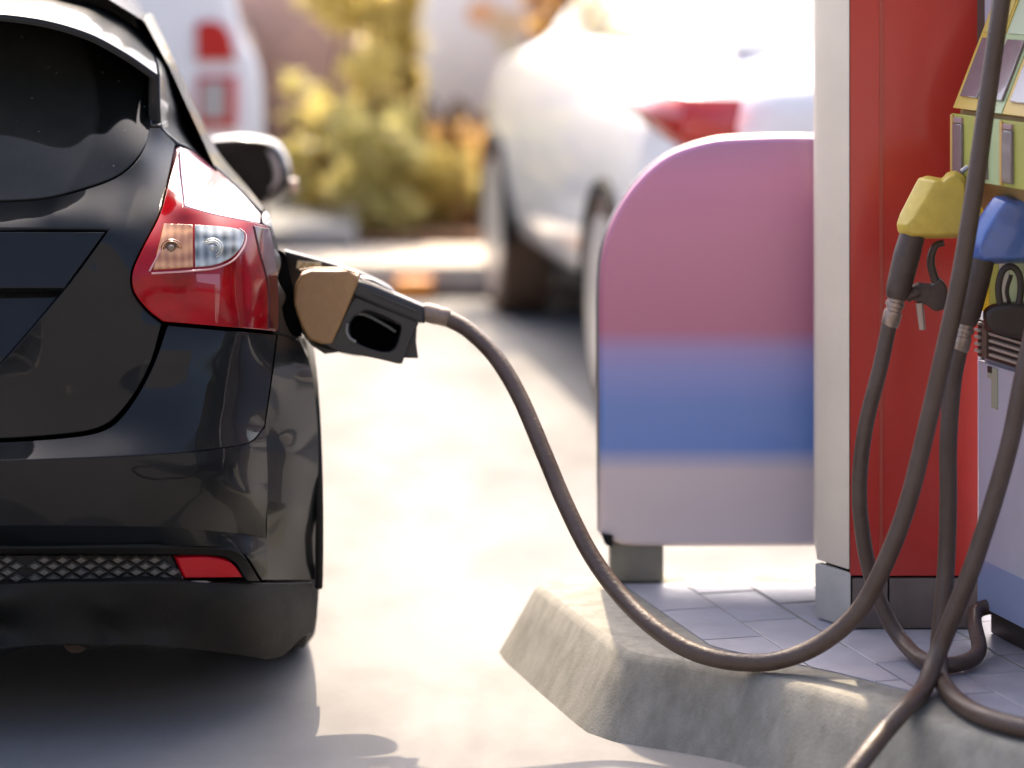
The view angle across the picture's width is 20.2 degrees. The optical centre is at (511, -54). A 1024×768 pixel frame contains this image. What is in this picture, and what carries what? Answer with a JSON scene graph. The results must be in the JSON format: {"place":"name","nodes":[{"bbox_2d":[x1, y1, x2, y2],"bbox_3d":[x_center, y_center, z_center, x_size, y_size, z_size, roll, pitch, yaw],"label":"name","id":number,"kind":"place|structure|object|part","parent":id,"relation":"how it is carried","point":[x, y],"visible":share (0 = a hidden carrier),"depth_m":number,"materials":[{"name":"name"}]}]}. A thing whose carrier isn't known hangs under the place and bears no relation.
{"place":"outdoors","nodes":[
{"label":"outdoors","id":0,"kind":"place"},
{"bbox_2d":[0,298,825,767],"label":"ground","id":1,"kind":"structure","parent":0,"point":[448,546],"depth_m":6.50,"materials":[{"name":"concrete"}]},
{"bbox_2d":[0,0,395,659],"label":"parked car","id":2,"kind":"object","parent":1,"relation":"on","point":[160,424],"visible":0.99,"depth_m":5.49,"materials":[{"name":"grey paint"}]},
{"bbox_3d":[-1.259,0.312,5.666,1.122,0.378,0.390,0,0,-8],"label":"rear window","id":3,"kind":"part","parent":2,"relation":"part of","materials":[{"name":"black glass"}]},
{"bbox_2d":[294,267,424,363],"bbox_3d":[-0.338,0.750,5.869,0.322,0.204,0.089,0,0,0],"label":"fuel nozzle","id":4,"kind":"object","parent":2,"relation":"attached to","point":[331,319],"visible":0.94,"depth_m":5.83,"materials":[{"name":"beige plastic"}]},
{"bbox_2d":[134,0,263,205],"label":"parked van","id":5,"kind":"object","parent":1,"relation":"on","point":[209,43],"visible":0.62,"depth_m":11.57,"materials":[{"name":"white paint"}]},
{"bbox_2d":[264,202,358,249],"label":"concrete block","id":6,"kind":"structure","parent":1,"relation":"on","point":[294,227],"depth_m":13.02,"materials":[{"name":"grey concrete"}]},
{"bbox_2d":[236,0,554,203],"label":"boundary wall","id":7,"kind":"structure","parent":1,"relation":"on","point":[285,34],"depth_m":15.00,"materials":[{"name":"beige stone"}]},
{"bbox_2d":[415,0,526,114],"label":"notice panel","id":8,"kind":"object","parent":7,"relation":"attached to","point":[474,44],"visible":0.76,"depth_m":14.96,"materials":[{"name":"white"}]},
{"bbox_2d":[395,277,432,298],"bbox_3d":[-0.418,1.455,12.270,0.160,0.085,0.100,0,0,0],"label":"kerb marker","id":9,"kind":"object","parent":1,"relation":"on","point":[416,287],"visible":0.8,"depth_m":12.22,"materials":[{"name":"orange"}]},
{"bbox_2d":[357,205,482,244],"bbox_3d":[0.500,1.400,13.950,26.000,0.160,1.550,0,0,0],"label":"flower bed","id":10,"kind":"object","parent":1,"relation":"on","point":[458,232],"depth_m":13.18,"materials":[{"name":"soil"}]},
{"bbox_2d":[276,69,340,205],"bbox_3d":[-1.025,0.965,14.110,0.418,0.760,0.467,0,0,38],"label":"shrub","id":11,"kind":"object","parent":10,"relation":"on","point":[317,166],"visible":0.55,"depth_m":14.04,"materials":[{"name":"beige plant"}]},
{"bbox_2d":[292,0,411,210],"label":"shrub","id":12,"kind":"object","parent":10,"relation":"on","point":[380,17],"visible":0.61,"depth_m":13.83,"materials":[{"name":"yellow plant"}]},
{"bbox_2d":[317,92,429,232],"bbox_3d":[-0.650,1.013,13.506,0.544,0.675,0.683,0,0,0],"label":"shrub","id":13,"kind":"object","parent":10,"relation":"on","point":[386,141],"visible":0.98,"depth_m":13.36,"materials":[{"name":"beige plant"}]},
{"bbox_2d":[345,0,431,133],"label":"shrub","id":14,"kind":"object","parent":10,"relation":"on","point":[411,82],"visible":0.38,"depth_m":14.08,"materials":[{"name":"yellow plant"}]},
{"bbox_2d":[358,94,479,228],"bbox_3d":[-0.400,1.032,13.665,0.690,0.660,0.594,0,0,0],"label":"shrub","id":15,"kind":"object","parent":10,"relation":"on","point":[447,168],"visible":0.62,"depth_m":13.53,"materials":[{"name":"yellow plant"}]},
{"bbox_2d":[410,97,488,224],"bbox_3d":[-0.184,1.048,13.862,0.720,0.641,0.658,0,0,0],"label":"shrub","id":16,"kind":"object","parent":10,"relation":"on","point":[480,133],"visible":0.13,"depth_m":13.72,"materials":[{"name":"brown plant"}]},
{"bbox_2d":[520,0,573,43],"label":"shrub","id":17,"kind":"object","parent":10,"relation":"on","point":[541,25],"visible":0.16,"depth_m":14.21,"materials":[{"name":"brown plant"}]},
{"bbox_2d":[555,0,561,16],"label":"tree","id":18,"kind":"object","parent":10,"relation":"on","point":[556,6],"depth_m":14.31,"materials":[{"name":"orange plant"}]},
{"bbox_2d":[279,245,575,288],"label":"kerb","id":19,"kind":"structure","parent":1,"relation":"on","point":[452,266],"depth_m":12.40,"materials":[{"name":"concrete"}]},
{"bbox_2d":[394,289,577,297],"bbox_3d":[0.500,1.483,12.320,26.000,0.034,0.050,0,0,0],"label":"gutter strip","id":20,"kind":"object","parent":1,"relation":"on","point":[483,293],"depth_m":12.29,"materials":[{"name":"grey"}]},
{"bbox_2d":[477,0,984,392],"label":"parked car","id":21,"kind":"object","parent":1,"relation":"on","point":[596,108],"visible":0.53,"depth_m":9.60,"materials":[{"name":"white paint"}]},
{"bbox_3d":[0.327,0.180,10.738,0.162,0.265,1.100,0,0,-9],"label":"side window","id":22,"kind":"part","parent":21,"relation":"part of","materials":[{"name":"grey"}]},
{"bbox_3d":[0.476,0.180,9.739,0.162,0.265,1.000,0,0,-8],"label":"side window","id":23,"kind":"part","parent":21,"relation":"part of","materials":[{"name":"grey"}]},
{"bbox_3d":[1.267,0.191,9.056,1.240,0.307,0.385,0,0,-9],"label":"rear window","id":24,"kind":"part","parent":21,"relation":"part of","materials":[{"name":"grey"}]},
{"bbox_2d":[845,331,1023,767],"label":"fuel hose","id":25,"kind":"object","parent":1,"relation":"on","point":[905,708],"visible":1,"depth_m":5.19,"materials":[{"name":"brown rubber"}]},
{"bbox_2d":[499,572,1023,767],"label":"pump island","id":26,"kind":"structure","parent":0,"point":[586,653],"depth_m":5.44,"materials":[{"name":"concrete"}]},
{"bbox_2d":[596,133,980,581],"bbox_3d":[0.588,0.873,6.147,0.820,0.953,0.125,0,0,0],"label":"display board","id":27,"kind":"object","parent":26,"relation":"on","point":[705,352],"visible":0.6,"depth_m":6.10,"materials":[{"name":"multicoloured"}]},
{"bbox_2d":[814,0,977,627],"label":"pillar","id":28,"kind":"structure","parent":26,"relation":"on","point":[889,76],"depth_m":5.70,"materials":[{"name":"red metal"}]},
{"bbox_2d":[950,0,1023,648],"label":"fuel pump","id":29,"kind":"object","parent":26,"relation":"on","point":[1000,585],"visible":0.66,"depth_m":5.50,"materials":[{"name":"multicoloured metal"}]},
{"bbox_2d":[424,0,1010,671],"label":"fuel hose","id":30,"kind":"object","parent":29,"relation":"attached to","point":[636,612],"visible":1,"depth_m":5.30,"materials":[{"name":"brown rubber"}]},
{"bbox_2d":[881,165,967,329],"bbox_3d":[0.785,0.571,5.460,0.170,0.314,0.076,0,0,0],"label":"pump nozzle","id":31,"kind":"object","parent":29,"relation":"hanging from","point":[932,208],"visible":0.94,"depth_m":5.44,"materials":[{"name":"plastic"}]},
{"bbox_2d":[851,323,994,673],"bbox_3d":[0.853,1.029,5.463,0.369,0.637,0.232,0,0,-22],"label":"fuel hose","id":32,"kind":"object","parent":31,"relation":"hanging from","point":[916,655],"visible":0.84,"depth_m":5.46,"materials":[{"name":"brown rubber"}]},
{"bbox_2d":[954,195,1023,352],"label":"pump nozzle","id":33,"kind":"object","parent":29,"relation":"hanging from","point":[1000,236],"visible":0.87,"depth_m":5.35,"materials":[{"name":"plastic"}]},
{"bbox_2d":[930,349,1023,737],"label":"fuel hose","id":34,"kind":"object","parent":33,"relation":"hanging from","point":[954,697],"visible":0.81,"depth_m":5.36,"materials":[{"name":"brown rubber"}]},
{"bbox_2d":[978,360,1023,624],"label":"door panel","id":35,"kind":"structure","parent":29,"relation":"in","point":[1006,548],"depth_m":5.54,"materials":[{"name":"white metal"}]}
]}

